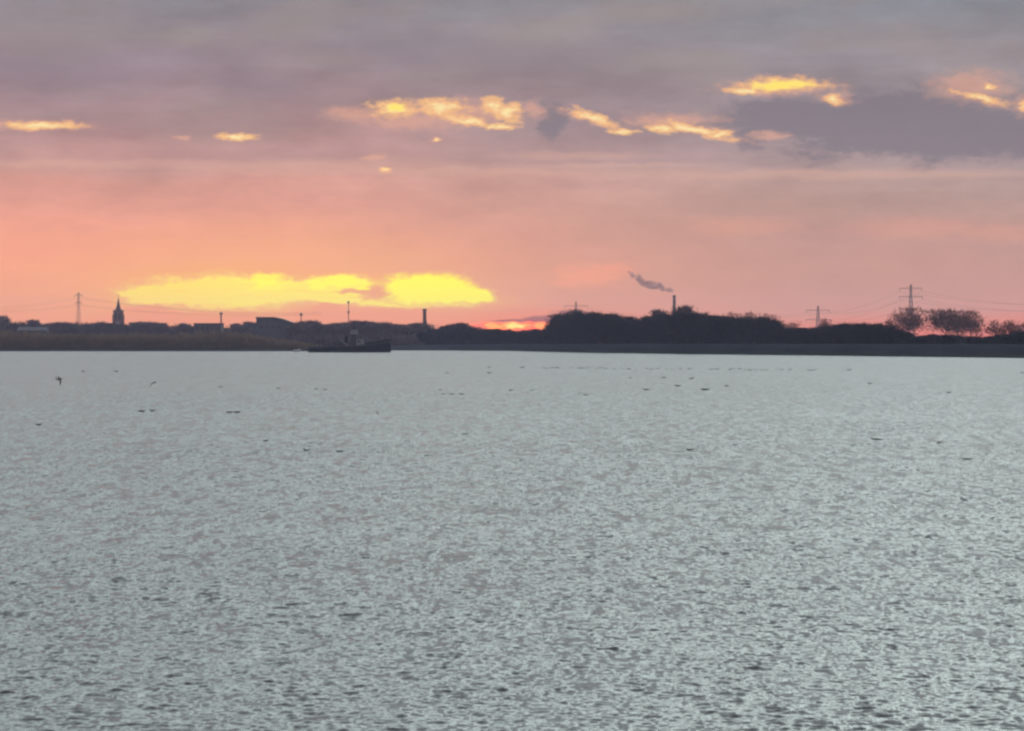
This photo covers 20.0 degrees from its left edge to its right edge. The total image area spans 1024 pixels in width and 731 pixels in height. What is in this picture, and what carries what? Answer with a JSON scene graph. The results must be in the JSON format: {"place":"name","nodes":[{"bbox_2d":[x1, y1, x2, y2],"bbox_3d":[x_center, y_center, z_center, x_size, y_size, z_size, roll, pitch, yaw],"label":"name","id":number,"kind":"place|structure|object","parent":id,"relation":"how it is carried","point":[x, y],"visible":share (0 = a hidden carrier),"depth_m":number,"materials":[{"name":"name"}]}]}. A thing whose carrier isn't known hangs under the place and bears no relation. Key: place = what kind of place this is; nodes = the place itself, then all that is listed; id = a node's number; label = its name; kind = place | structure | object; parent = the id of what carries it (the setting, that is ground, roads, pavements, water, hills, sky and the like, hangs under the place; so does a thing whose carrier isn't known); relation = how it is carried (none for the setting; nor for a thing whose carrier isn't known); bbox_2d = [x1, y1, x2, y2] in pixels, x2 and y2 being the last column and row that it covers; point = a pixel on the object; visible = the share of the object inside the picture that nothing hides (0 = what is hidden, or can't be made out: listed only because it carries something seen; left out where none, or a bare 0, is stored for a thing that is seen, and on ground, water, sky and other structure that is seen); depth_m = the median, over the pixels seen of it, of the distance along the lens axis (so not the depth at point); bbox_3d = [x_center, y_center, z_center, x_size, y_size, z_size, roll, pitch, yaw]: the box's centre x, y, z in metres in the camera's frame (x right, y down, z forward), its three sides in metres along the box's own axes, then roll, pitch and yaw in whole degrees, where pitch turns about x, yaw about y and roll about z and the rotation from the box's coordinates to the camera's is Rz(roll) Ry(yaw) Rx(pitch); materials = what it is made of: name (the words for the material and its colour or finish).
{"place":"outdoors","nodes":[
{"label":"outdoors","id":0,"kind":"place"},
{"bbox_2d":[0,350,1023,730],"bbox_3d":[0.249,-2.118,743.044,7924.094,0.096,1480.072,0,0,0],"label":"water","id":1,"kind":"structure","parent":0,"point":[786,544],"depth_m":57.91,"materials":[{"name":"grey liquid"}]},
{"bbox_2d":[308,325,390,351],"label":"workboat","id":2,"kind":"object","parent":1,"relation":"on","point":[356,345],"visible":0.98,"depth_m":1072.25,"materials":[{"name":"paint"}]},
{"bbox_2d":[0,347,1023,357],"bbox_3d":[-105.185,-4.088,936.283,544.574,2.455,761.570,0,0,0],"label":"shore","id":3,"kind":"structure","parent":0,"point":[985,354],"depth_m":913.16,"materials":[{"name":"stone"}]},
{"bbox_2d":[0,0,1023,337],"label":"sky","id":4,"kind":"structure","parent":0,"point":[502,164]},
{"bbox_2d":[4,344,1023,356],"bbox_3d":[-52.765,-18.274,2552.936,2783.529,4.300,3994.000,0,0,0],"label":"ground","id":5,"kind":"structure","parent":0,"point":[940,348],"depth_m":868.88,"materials":[{"name":"black plant"}]},
{"bbox_2d":[1,314,11,326],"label":"village tree","id":6,"kind":"object","parent":5,"relation":"on","point":[6,320],"visible":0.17,"depth_m":1829.45,"materials":[{"name":"grey plant"}]},
{"bbox_2d":[8,323,26,333],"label":"village tree","id":7,"kind":"object","parent":5,"relation":"on","point":[14,327],"visible":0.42,"depth_m":1738.28,"materials":[{"name":"grey plant"}]},
{"bbox_2d":[23,322,41,326],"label":"village tree","id":8,"kind":"object","parent":5,"relation":"on","point":[35,324],"visible":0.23,"depth_m":1780.45,"materials":[{"name":"grey plant"}]},
{"bbox_2d":[17,327,48,334],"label":"long shed","id":9,"kind":"structure","parent":5,"relation":"on","point":[42,330],"depth_m":1596.02,"materials":[{"name":"stone"}]},
{"bbox_2d":[38,324,56,334],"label":"village tree","id":10,"kind":"object","parent":5,"relation":"on","point":[51,328],"visible":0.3,"depth_m":1741.94,"materials":[{"name":"grey plant"}]},
{"bbox_2d":[55,323,68,334],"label":"village tree","id":11,"kind":"object","parent":5,"relation":"on","point":[60,328],"visible":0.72,"depth_m":1749.88,"materials":[{"name":"grey plant"}]},
{"bbox_2d":[61,322,80,334],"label":"village tree","id":12,"kind":"object","parent":5,"relation":"on","point":[72,328],"visible":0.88,"depth_m":1747.00,"materials":[{"name":"grey plant"}]},
{"bbox_2d":[74,292,82,322],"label":"electricity pylon","id":13,"kind":"object","parent":5,"relation":"on","point":[78,300],"visible":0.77,"depth_m":2598.79,"materials":[{"name":"metal"}]},
{"bbox_2d":[82,322,95,334],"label":"village tree","id":14,"kind":"object","parent":5,"relation":"on","point":[86,329],"visible":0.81,"depth_m":1767.60,"materials":[{"name":"grey plant"}]},
{"bbox_2d":[90,322,114,335],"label":"village tree","id":15,"kind":"object","parent":5,"relation":"on","point":[99,328],"visible":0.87,"depth_m":1760.81,"materials":[{"name":"grey plant"}]},
{"bbox_2d":[95,295,123,325],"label":"church","id":16,"kind":"structure","parent":5,"relation":"on","point":[118,315],"depth_m":2046.55,"materials":[{"name":"stone"}]},
{"bbox_2d":[103,323,116,334],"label":"village tree","id":17,"kind":"object","parent":5,"relation":"on","point":[110,326],"visible":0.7,"depth_m":1775.92,"materials":[{"name":"grey plant"}]},
{"bbox_2d":[114,324,133,334],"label":"village tree","id":18,"kind":"object","parent":5,"relation":"on","point":[123,328],"visible":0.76,"depth_m":1758.71,"materials":[{"name":"grey plant"}]},
{"bbox_2d":[129,321,145,333],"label":"village tree","id":19,"kind":"object","parent":5,"relation":"on","point":[134,326],"visible":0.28,"depth_m":1756.97,"materials":[{"name":"grey plant"}]},
{"bbox_2d":[132,323,157,333],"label":"village tree","id":20,"kind":"object","parent":5,"relation":"on","point":[141,328],"visible":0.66,"depth_m":1738.06,"materials":[{"name":"grey plant"}]},
{"bbox_2d":[0,346,305,349],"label":"reed fringe","id":21,"kind":"object","parent":5,"relation":"on","point":[297,347],"visible":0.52,"depth_m":1219.24,"materials":[{"name":"brown plant"}]},
{"bbox_2d":[150,322,166,333],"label":"village tree","id":22,"kind":"object","parent":5,"relation":"on","point":[160,327],"visible":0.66,"depth_m":1771.26,"materials":[{"name":"grey plant"}]},
{"bbox_2d":[0,329,323,348],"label":"willow scrub","id":23,"kind":"object","parent":5,"relation":"on","point":[143,340],"visible":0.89,"depth_m":1227.60,"materials":[{"name":"plant"}]},
{"bbox_2d":[168,323,190,334],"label":"village tree","id":24,"kind":"object","parent":5,"relation":"on","point":[182,327],"visible":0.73,"depth_m":1748.33,"materials":[{"name":"grey plant"}]},
{"bbox_2d":[193,312,223,332],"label":"flat roofed hall","id":25,"kind":"structure","parent":5,"relation":"on","point":[207,327],"depth_m":1632.88,"materials":[{"name":"grey concrete"}]},
{"bbox_2d":[50,332,424,346],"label":"hedgerow growth","id":26,"kind":"object","parent":5,"relation":"on","point":[329,339],"visible":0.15,"depth_m":1453.07,"materials":[{"name":"plant"}]},
{"bbox_2d":[230,324,247,333],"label":"village tree","id":27,"kind":"object","parent":5,"relation":"on","point":[239,328],"visible":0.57,"depth_m":1763.19,"materials":[{"name":"grey plant"}]},
{"bbox_2d":[241,321,255,333],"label":"village tree","id":28,"kind":"object","parent":5,"relation":"on","point":[249,325],"visible":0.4,"depth_m":1783.32,"materials":[{"name":"grey plant"}]},
{"bbox_2d":[256,317,296,340],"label":"barn","id":29,"kind":"structure","parent":5,"relation":"on","point":[268,327],"depth_m":1580.88,"materials":[{"name":"grey"}]},
{"bbox_2d":[280,322,310,340],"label":"village tree","id":30,"kind":"object","parent":5,"relation":"on","point":[291,330],"visible":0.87,"depth_m":1504.63,"materials":[{"name":"grey plant"}]},
{"bbox_2d":[302,322,326,335],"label":"village tree","id":31,"kind":"object","parent":5,"relation":"on","point":[318,329],"visible":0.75,"depth_m":1474.29,"materials":[{"name":"grey plant"}]},
{"bbox_2d":[324,323,338,334],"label":"village tree","id":32,"kind":"object","parent":5,"relation":"on","point":[327,326],"visible":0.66,"depth_m":1518.58,"materials":[{"name":"grey plant"}]},
{"bbox_2d":[326,324,341,335],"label":"village tree","id":33,"kind":"object","parent":5,"relation":"on","point":[332,329],"visible":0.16,"depth_m":1515.59,"materials":[{"name":"grey plant"}]},
{"bbox_2d":[332,322,351,335],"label":"village tree","id":34,"kind":"object","parent":5,"relation":"on","point":[342,328],"visible":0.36,"depth_m":1495.44,"materials":[{"name":"grey plant"}]},
{"bbox_2d":[344,320,373,335],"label":"village tree","id":35,"kind":"object","parent":5,"relation":"on","point":[361,327],"visible":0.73,"depth_m":1473.62,"materials":[{"name":"grey plant"}]},
{"bbox_2d":[366,324,385,334],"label":"village tree","id":36,"kind":"object","parent":5,"relation":"on","point":[376,330],"visible":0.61,"depth_m":1489.94,"materials":[{"name":"grey plant"}]},
{"bbox_2d":[381,321,394,333],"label":"village tree","id":37,"kind":"object","parent":5,"relation":"on","point":[389,325],"visible":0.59,"depth_m":1499.46,"materials":[{"name":"grey plant"}]},
{"bbox_2d":[382,325,404,336],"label":"village tree","id":38,"kind":"object","parent":5,"relation":"on","point":[393,331],"visible":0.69,"depth_m":1480.81,"materials":[{"name":"grey plant"}]},
{"bbox_2d":[395,327,417,336],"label":"village tree","id":39,"kind":"object","parent":5,"relation":"on","point":[406,331],"visible":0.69,"depth_m":1472.18,"materials":[{"name":"grey plant"}]},
{"bbox_2d":[404,322,424,334],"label":"village tree","id":40,"kind":"object","parent":5,"relation":"on","point":[418,326],"visible":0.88,"depth_m":1478.60,"materials":[{"name":"grey plant"}]},
{"bbox_2d":[414,331,432,343],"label":"bare tree","id":41,"kind":"object","parent":5,"relation":"on","point":[424,337],"visible":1,"depth_m":1349.14,"materials":[{"name":"black plant"}]},
{"bbox_2d":[427,330,441,341],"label":"bare tree","id":42,"kind":"object","parent":5,"relation":"on","point":[433,334],"visible":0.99,"depth_m":1347.43,"materials":[{"name":"black plant"}]},
{"bbox_2d":[435,326,454,339],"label":"bare tree","id":43,"kind":"object","parent":5,"relation":"on","point":[445,331],"visible":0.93,"depth_m":1345.65,"materials":[{"name":"black plant"}]},
{"bbox_2d":[450,322,468,343],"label":"bare tree","id":44,"kind":"object","parent":5,"relation":"on","point":[457,328],"visible":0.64,"depth_m":1336.46,"materials":[{"name":"black plant"}]},
{"bbox_2d":[457,326,479,343],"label":"bare tree","id":45,"kind":"object","parent":5,"relation":"on","point":[465,333],"visible":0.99,"depth_m":1305.36,"materials":[{"name":"black plant"}]},
{"bbox_2d":[470,328,490,343],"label":"bare tree","id":46,"kind":"object","parent":5,"relation":"on","point":[480,335],"visible":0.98,"depth_m":1296.67,"materials":[{"name":"black plant"}]},
{"bbox_2d":[486,328,501,341],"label":"bare tree","id":47,"kind":"object","parent":5,"relation":"on","point":[494,334],"visible":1,"depth_m":1287.48,"materials":[{"name":"black plant"}]},
{"bbox_2d":[499,329,515,339],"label":"bare tree","id":48,"kind":"object","parent":5,"relation":"on","point":[504,333],"visible":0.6,"depth_m":1279.79,"materials":[{"name":"black plant"}]},
{"bbox_2d":[506,331,525,342],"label":"bare tree","id":49,"kind":"object","parent":5,"relation":"on","point":[514,335],"visible":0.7,"depth_m":1254.41,"materials":[{"name":"black plant"}]},
{"bbox_2d":[526,329,541,343],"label":"bare tree","id":50,"kind":"object","parent":5,"relation":"on","point":[531,335],"visible":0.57,"depth_m":1191.78,"materials":[{"name":"black plant"}]},
{"bbox_2d":[534,328,554,342],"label":"woodland tree","id":51,"kind":"object","parent":5,"relation":"on","point":[543,335],"visible":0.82,"depth_m":1167.96,"materials":[{"name":"black plant"}]},
{"bbox_2d":[544,318,561,343],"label":"woodland tree","id":52,"kind":"object","parent":5,"relation":"on","point":[552,327],"visible":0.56,"depth_m":1149.44,"materials":[{"name":"black plant"}]},
{"bbox_2d":[544,313,564,329],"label":"woodland tree","id":53,"kind":"object","parent":5,"relation":"on","point":[557,316],"visible":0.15,"depth_m":1174.65,"materials":[{"name":"black plant"}]},
{"bbox_2d":[553,313,581,343],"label":"woodland tree","id":54,"kind":"object","parent":5,"relation":"on","point":[567,325],"visible":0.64,"depth_m":1114.07,"materials":[{"name":"black plant"}]},
{"bbox_2d":[562,308,585,316],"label":"bare tree","id":55,"kind":"object","parent":5,"relation":"on","point":[572,311],"visible":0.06,"depth_m":1184.17,"materials":[{"name":"black plant"}]},
{"bbox_2d":[570,311,601,341],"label":"woodland tree","id":56,"kind":"object","parent":5,"relation":"on","point":[587,324],"visible":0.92,"depth_m":1077.25,"materials":[{"name":"black plant"}]},
{"bbox_2d":[592,312,620,343],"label":"woodland tree","id":57,"kind":"object","parent":5,"relation":"on","point":[606,330],"visible":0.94,"depth_m":1042.37,"materials":[{"name":"black plant"}]},
{"bbox_2d":[595,312,623,334],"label":"woodland tree","id":58,"kind":"object","parent":5,"relation":"on","point":[619,318],"visible":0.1,"depth_m":1069.95,"materials":[{"name":"black plant"}]},
{"bbox_2d":[612,316,638,338],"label":"woodland tree","id":59,"kind":"object","parent":5,"relation":"on","point":[627,325],"visible":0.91,"depth_m":1034.31,"materials":[{"name":"black plant"}]},
{"bbox_2d":[631,320,642,335],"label":"woodland tree","id":60,"kind":"object","parent":5,"relation":"on","point":[635,329],"visible":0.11,"depth_m":1023.73,"materials":[{"name":"black plant"}]},
{"bbox_2d":[636,317,666,343],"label":"woodland tree","id":61,"kind":"object","parent":5,"relation":"on","point":[649,329],"visible":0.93,"depth_m":1004.09,"materials":[{"name":"black plant"}]},
{"bbox_2d":[644,308,671,316],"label":"bare tree","id":62,"kind":"object","parent":5,"relation":"on","point":[655,312],"visible":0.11,"depth_m":1088.28,"materials":[{"name":"black plant"}]},
{"bbox_2d":[648,313,670,334],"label":"woodland tree","id":63,"kind":"object","parent":5,"relation":"on","point":[658,315],"visible":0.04,"depth_m":1035.61,"materials":[{"name":"black plant"}]},
{"bbox_2d":[656,312,691,343],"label":"woodland tree","id":64,"kind":"object","parent":5,"relation":"on","point":[665,325],"visible":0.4,"depth_m":979.61,"materials":[{"name":"black plant"}]},
{"bbox_2d":[666,304,696,314],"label":"bare tree","id":65,"kind":"object","parent":5,"relation":"on","point":[685,308],"visible":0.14,"depth_m":1057.18,"materials":[{"name":"black plant"}]},
{"bbox_2d":[671,311,700,343],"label":"woodland tree","id":66,"kind":"object","parent":5,"relation":"on","point":[684,324],"visible":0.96,"depth_m":955.61,"materials":[{"name":"black plant"}]},
{"bbox_2d":[690,314,720,343],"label":"woodland tree","id":67,"kind":"object","parent":5,"relation":"on","point":[708,325],"visible":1,"depth_m":941.23,"materials":[{"name":"black plant"}]},
{"bbox_2d":[694,312,716,323],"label":"woodland tree","id":68,"kind":"object","parent":5,"relation":"on","point":[705,314],"visible":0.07,"depth_m":981.68,"materials":[{"name":"black plant"}]},
{"bbox_2d":[711,315,735,343],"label":"woodland tree","id":69,"kind":"object","parent":5,"relation":"on","point":[724,324],"visible":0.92,"depth_m":939.49,"materials":[{"name":"black plant"}]},
{"bbox_2d":[425,331,1023,344],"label":"undergrowth","id":70,"kind":"object","parent":5,"relation":"on","point":[662,339],"visible":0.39,"depth_m":985.96,"materials":[{"name":"plant"}]},
{"bbox_2d":[731,317,754,336],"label":"woodland tree","id":71,"kind":"object","parent":5,"relation":"on","point":[737,322],"visible":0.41,"depth_m":931.49,"materials":[{"name":"black plant"}]},
{"bbox_2d":[738,316,769,343],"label":"woodland tree","id":72,"kind":"object","parent":5,"relation":"on","point":[757,329],"visible":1,"depth_m":902.65,"materials":[{"name":"black plant"}]},
{"bbox_2d":[751,316,771,335],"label":"woodland tree","id":73,"kind":"object","parent":5,"relation":"on","point":[767,318],"visible":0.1,"depth_m":932.55,"materials":[{"name":"black plant"}]},
{"bbox_2d":[762,320,784,343],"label":"woodland tree","id":74,"kind":"object","parent":5,"relation":"on","point":[775,328],"visible":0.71,"depth_m":909.04,"materials":[{"name":"black plant"}]},
{"bbox_2d":[770,329,795,343],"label":"bare tree","id":75,"kind":"object","parent":5,"relation":"on","point":[779,337],"visible":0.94,"depth_m":878.11,"materials":[{"name":"black plant"}]},
{"bbox_2d":[783,320,800,329],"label":"tree","id":76,"kind":"object","parent":5,"relation":"on","point":[793,325],"visible":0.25,"depth_m":992.50,"materials":[{"name":"black plant"}]},
{"bbox_2d":[784,327,815,343],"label":"bare tree","id":77,"kind":"object","parent":5,"relation":"on","point":[799,334],"visible":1,"depth_m":870.18,"materials":[{"name":"black plant"}]},
{"bbox_2d":[805,328,825,341],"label":"bare tree","id":78,"kind":"object","parent":5,"relation":"on","point":[814,334],"visible":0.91,"depth_m":872.16,"materials":[{"name":"black plant"}]},
{"bbox_2d":[805,306,830,326],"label":"electricity pylon","id":79,"kind":"object","parent":5,"relation":"on","point":[817,309],"visible":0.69,"depth_m":2299.16,"materials":[{"name":"metal"}]},
{"bbox_2d":[818,317,833,326],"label":"tree","id":80,"kind":"object","parent":5,"relation":"on","point":[824,323],"visible":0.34,"depth_m":919.79,"materials":[{"name":"black plant"}]},
{"bbox_2d":[822,325,850,343],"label":"bare tree","id":81,"kind":"object","parent":5,"relation":"on","point":[834,334],"visible":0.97,"depth_m":844.44,"materials":[{"name":"black plant"}]},
{"bbox_2d":[834,323,851,343],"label":"bare tree","id":82,"kind":"object","parent":5,"relation":"on","point":[842,325],"visible":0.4,"depth_m":854.07,"materials":[{"name":"black plant"}]},
{"bbox_2d":[842,323,873,343],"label":"bare tree","id":83,"kind":"object","parent":5,"relation":"on","point":[853,333],"visible":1,"depth_m":827.14,"materials":[{"name":"black plant"}]},
{"bbox_2d":[857,323,892,342],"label":"bare tree","id":84,"kind":"object","parent":5,"relation":"on","point":[872,331],"visible":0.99,"depth_m":825.03,"materials":[{"name":"black plant"}]},
{"bbox_2d":[877,317,901,331],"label":"tree","id":85,"kind":"object","parent":5,"relation":"on","point":[888,322],"visible":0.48,"depth_m":849.03,"materials":[{"name":"black plant"}]},
{"bbox_2d":[881,326,907,342],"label":"bare tree","id":86,"kind":"object","parent":5,"relation":"on","point":[890,329],"visible":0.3,"depth_m":828.02,"materials":[{"name":"black plant"}]},
{"bbox_2d":[882,330,916,342],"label":"bare tree","id":87,"kind":"object","parent":5,"relation":"on","point":[900,335],"visible":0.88,"depth_m":809.91,"materials":[{"name":"black plant"}]},
{"bbox_2d":[888,306,932,333],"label":"solitary tree","id":88,"kind":"object","parent":5,"relation":"on","point":[907,322],"visible":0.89,"depth_m":1148.33,"materials":[{"name":"black plant"}]},
{"bbox_2d":[899,284,922,334],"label":"electricity pylon","id":89,"kind":"object","parent":5,"relation":"on","point":[911,287],"visible":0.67,"depth_m":2149.16,"materials":[{"name":"metal"}]},
{"bbox_2d":[902,335,939,343],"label":"bare tree","id":90,"kind":"object","parent":5,"relation":"on","point":[917,339],"visible":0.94,"depth_m":793.84,"materials":[{"name":"black plant"}]},
{"bbox_2d":[925,334,941,339],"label":"bare tree","id":91,"kind":"object","parent":5,"relation":"on","point":[935,337],"visible":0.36,"depth_m":799.16,"materials":[{"name":"black plant"}]},
{"bbox_2d":[930,334,958,343],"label":"bare tree","id":92,"kind":"object","parent":5,"relation":"on","point":[945,338],"visible":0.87,"depth_m":779.90,"materials":[{"name":"black plant"}]},
{"bbox_2d":[920,307,973,335],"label":"solitary tree","id":93,"kind":"object","parent":5,"relation":"on","point":[953,322],"visible":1,"depth_m":1127.94,"materials":[{"name":"black plant"}]},
{"bbox_2d":[953,337,977,342],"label":"bare tree","id":94,"kind":"object","parent":5,"relation":"on","point":[966,338],"visible":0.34,"depth_m":780.12,"materials":[{"name":"black plant"}]},
{"bbox_2d":[954,308,987,336],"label":"solitary tree","id":95,"kind":"object","parent":5,"relation":"on","point":[975,324],"visible":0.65,"depth_m":1169.09,"materials":[{"name":"black plant"}]},
{"bbox_2d":[982,320,1004,335],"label":"tree","id":96,"kind":"object","parent":5,"relation":"on","point":[994,329],"visible":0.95,"depth_m":839.52,"materials":[{"name":"black plant"}]},
{"bbox_2d":[983,335,1005,343],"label":"bare tree","id":97,"kind":"object","parent":5,"relation":"on","point":[993,338],"visible":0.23,"depth_m":759.66,"materials":[{"name":"black plant"}]},
{"bbox_2d":[997,320,1019,333],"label":"tree","id":98,"kind":"object","parent":5,"relation":"on","point":[1009,324],"visible":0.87,"depth_m":834.68,"materials":[{"name":"black plant"}]},
{"bbox_2d":[995,332,1022,343],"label":"bare tree","id":99,"kind":"object","parent":5,"relation":"on","point":[1010,338],"visible":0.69,"depth_m":742.61,"materials":[{"name":"black plant"}]},
{"bbox_2d":[1006,322,1023,332],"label":"tree","id":100,"kind":"object","parent":5,"relation":"on","point":[1020,329],"visible":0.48,"depth_m":829.23,"materials":[{"name":"black plant"}]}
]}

